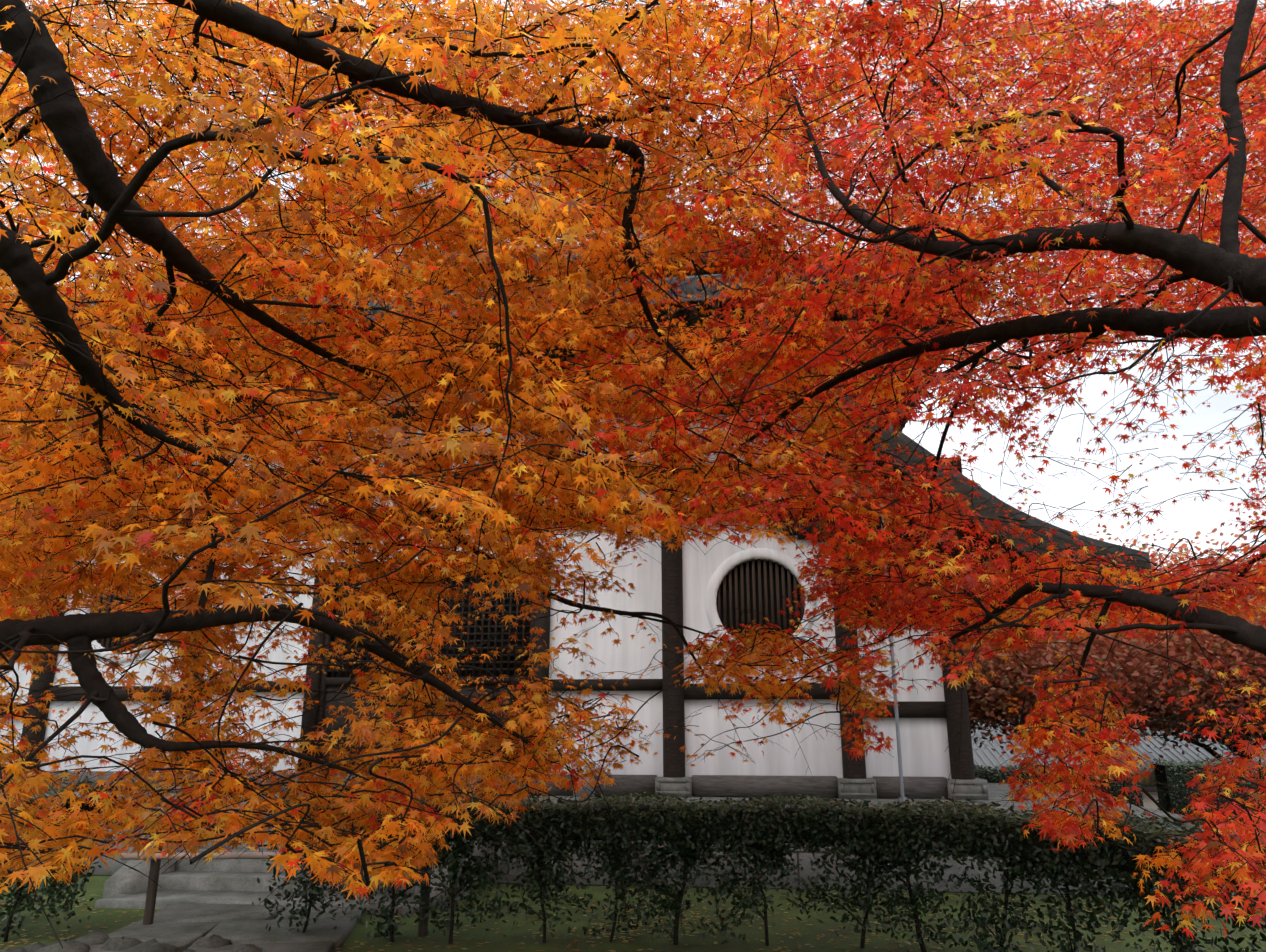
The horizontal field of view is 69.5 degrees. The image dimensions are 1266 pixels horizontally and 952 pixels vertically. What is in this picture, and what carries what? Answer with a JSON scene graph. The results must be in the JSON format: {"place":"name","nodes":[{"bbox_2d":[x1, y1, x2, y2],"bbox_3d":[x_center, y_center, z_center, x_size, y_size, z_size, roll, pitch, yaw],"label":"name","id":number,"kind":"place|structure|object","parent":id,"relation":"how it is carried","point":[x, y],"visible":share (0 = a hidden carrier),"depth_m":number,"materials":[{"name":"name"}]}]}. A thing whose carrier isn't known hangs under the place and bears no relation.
{"place":"outdoors","nodes":[
{"label":"outdoors","id":0,"kind":"place"},
{"bbox_2d":[89,903,363,951],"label":"flagstone path","id":1,"kind":"structure","parent":0,"point":[182,927],"depth_m":6.88,"materials":[{"name":"stone"}]},
{"bbox_2d":[120,851,444,859],"bbox_3d":[-2.687,2.933,7.049,2.606,0.079,0.055,-1,-15,3],"label":"bamboo barrier pole","id":2,"kind":"object","parent":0,"point":[230,855],"visible":0.29,"depth_m":7.06,"materials":[{"name":"beige wood"}]},
{"bbox_2d":[2,774,1200,915],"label":"temple steps and base stones","id":3,"kind":"structure","parent":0,"point":[224,881],"depth_m":8.53,"materials":[{"name":"grey stone"}]},
{"bbox_2d":[34,771,947,797],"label":"foundation beam","id":4,"kind":"structure","parent":3,"relation":"on","point":[816,786],"depth_m":10.84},
{"bbox_2d":[0,0,1265,947],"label":"maple tree","id":5,"kind":"object","parent":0,"point":[144,549],"depth_m":3.74,"materials":[{"name":"orange plant"}]},
{"bbox_2d":[0,784,1265,951],"bbox_3d":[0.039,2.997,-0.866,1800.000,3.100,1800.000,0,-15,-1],"label":"ground moss","id":6,"kind":"object","parent":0,"point":[468,939],"depth_m":7.09,"materials":[{"name":"green plant"}]},
{"bbox_2d":[0,769,107,941],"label":"hedge","id":7,"kind":"object","parent":6,"relation":"on","point":[25,897],"depth_m":6.74,"materials":[{"name":"green plant"}]},
{"bbox_2d":[0,929,262,951],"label":"rocks","id":8,"kind":"object","parent":6,"relation":"on","point":[97,937],"visible":0.98,"depth_m":6.20,"materials":[{"name":"grey stone"}]},
{"bbox_2d":[143,843,431,936],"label":"barrier posts","id":9,"kind":"object","parent":6,"relation":"on","point":[150,902],"visible":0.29,"depth_m":7.03,"materials":[{"name":"grey stone"}]},
{"bbox_2d":[0,95,1088,779],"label":"timber frame","id":10,"kind":"object","parent":6,"relation":"on","point":[952,707],"visible":0.06,"depth_m":11.67,"materials":[{"name":"brown wood"}]},
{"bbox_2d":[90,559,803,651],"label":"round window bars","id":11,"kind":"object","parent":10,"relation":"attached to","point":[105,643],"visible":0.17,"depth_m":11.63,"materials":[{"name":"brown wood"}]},
{"bbox_2d":[0,136,950,778],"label":"wall","id":12,"kind":"structure","parent":10,"relation":"attached to","point":[922,740],"depth_m":11.62,"materials":[{"name":"white paint"}]},
{"bbox_2d":[329,560,804,771],"bbox_3d":[-2.676,2.429,11.717,9.750,2.660,0.480,-2,-15,6],"label":"lattice","id":13,"kind":"object","parent":10,"relation":"in","point":[505,658],"visible":0.15,"depth_m":11.81,"materials":[{"name":"brown wood"}]},
{"bbox_2d":[0,259,1153,592],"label":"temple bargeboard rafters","id":14,"kind":"object","parent":10,"relation":"attached to","point":[956,485],"visible":0.08,"depth_m":10.57,"materials":[{"name":"wood"}]},
{"bbox_2d":[0,28,1149,560],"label":"temple roof tiles","id":15,"kind":"object","parent":14,"relation":"on","point":[694,286],"visible":0.12,"depth_m":10.89,"materials":[{"name":"grey tile"}]},
{"bbox_2d":[573,762,594,796],"bbox_3d":[-0.587,3.654,10.975,0.240,0.390,0.156,-2,-15,6],"label":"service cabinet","id":16,"kind":"object","parent":10,"relation":"on","point":[582,791],"visible":0.35,"depth_m":10.88,"materials":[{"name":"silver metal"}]},
{"bbox_2d":[874,403,906,801],"bbox_3d":[3.040,1.294,10.911,0.092,4.915,0.092,4,-16,-16],"label":"lightning pole","id":17,"kind":"object","parent":10,"relation":"attached to","point":[902,798],"visible":0.48,"depth_m":10.46,"materials":[{"name":"silver metal"}]},
{"bbox_2d":[7,824,1195,895],"bbox_3d":[-1.995,6.017,17.005,18.220,0.715,17.976,0,-15,-1],"label":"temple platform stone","id":18,"kind":"object","parent":6,"relation":"on","point":[803,855],"depth_m":8.81,"materials":[{"name":"grey stone"}]},
{"bbox_2d":[0,887,1260,951],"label":"fallen leaves","id":19,"kind":"object","parent":6,"relation":"on","point":[601,924],"visible":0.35,"depth_m":6.95,"materials":[{"name":"plant"}]},
{"bbox_2d":[252,788,1265,951],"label":"hedge","id":20,"kind":"object","parent":6,"relation":"on","point":[896,856],"depth_m":6.58,"materials":[{"name":"green plant"}]},
{"bbox_2d":[965,639,1138,744],"bbox_3d":[7.130,5.646,28.361,15.820,7.099,15.109,0,-15,-1],"label":"maple tree","id":21,"kind":"object","parent":6,"relation":"on","point":[1001,724],"depth_m":25.33,"materials":[{"name":"red plant"}]},
{"bbox_2d":[963,520,1265,784],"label":"maple tree","id":22,"kind":"object","parent":6,"relation":"on","point":[998,693],"depth_m":19.67,"materials":[{"name":"red plant"}]},
{"bbox_2d":[971,718,1265,774],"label":"temple roofs","id":23,"kind":"structure","parent":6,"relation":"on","point":[987,756],"depth_m":39.08,"materials":[{"name":"grey tile"}]},
{"bbox_2d":[1122,548,1265,743],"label":"maple tree","id":24,"kind":"object","parent":6,"relation":"on","point":[1220,708],"visible":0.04,"depth_m":20.65,"materials":[{"name":"red plant"}]},
{"bbox_2d":[0,0,1265,575],"label":"sky","id":25,"kind":"structure","parent":0,"point":[1188,516],"materials":[{"name":"white"}]},
{"bbox_2d":[974,763,1144,806],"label":"wall","id":26,"kind":"structure","parent":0,"point":[1028,775],"depth_m":13.26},
{"bbox_2d":[1140,775,1155,783],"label":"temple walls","id":27,"kind":"structure","parent":0,"point":[1151,777],"depth_m":38.16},
{"bbox_2d":[1118,708,1265,762],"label":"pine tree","id":28,"kind":"object","parent":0,"point":[1212,739],"depth_m":31.56,"materials":[{"name":"green plant"}]},
{"bbox_2d":[1141,787,1263,892],"bbox_3d":[22.677,5.759,15.449,34.400,0.001,14.500,0,-15,-1],"label":"gravel court","id":29,"kind":"object","parent":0,"point":[1148,802],"depth_m":18.46,"materials":[{"name":"grey gravel"}]},
{"bbox_2d":[1152,758,1265,822],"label":"hedge","id":30,"kind":"object","parent":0,"point":[1162,801],"depth_m":14.29,"materials":[{"name":"green plant"}]}
]}

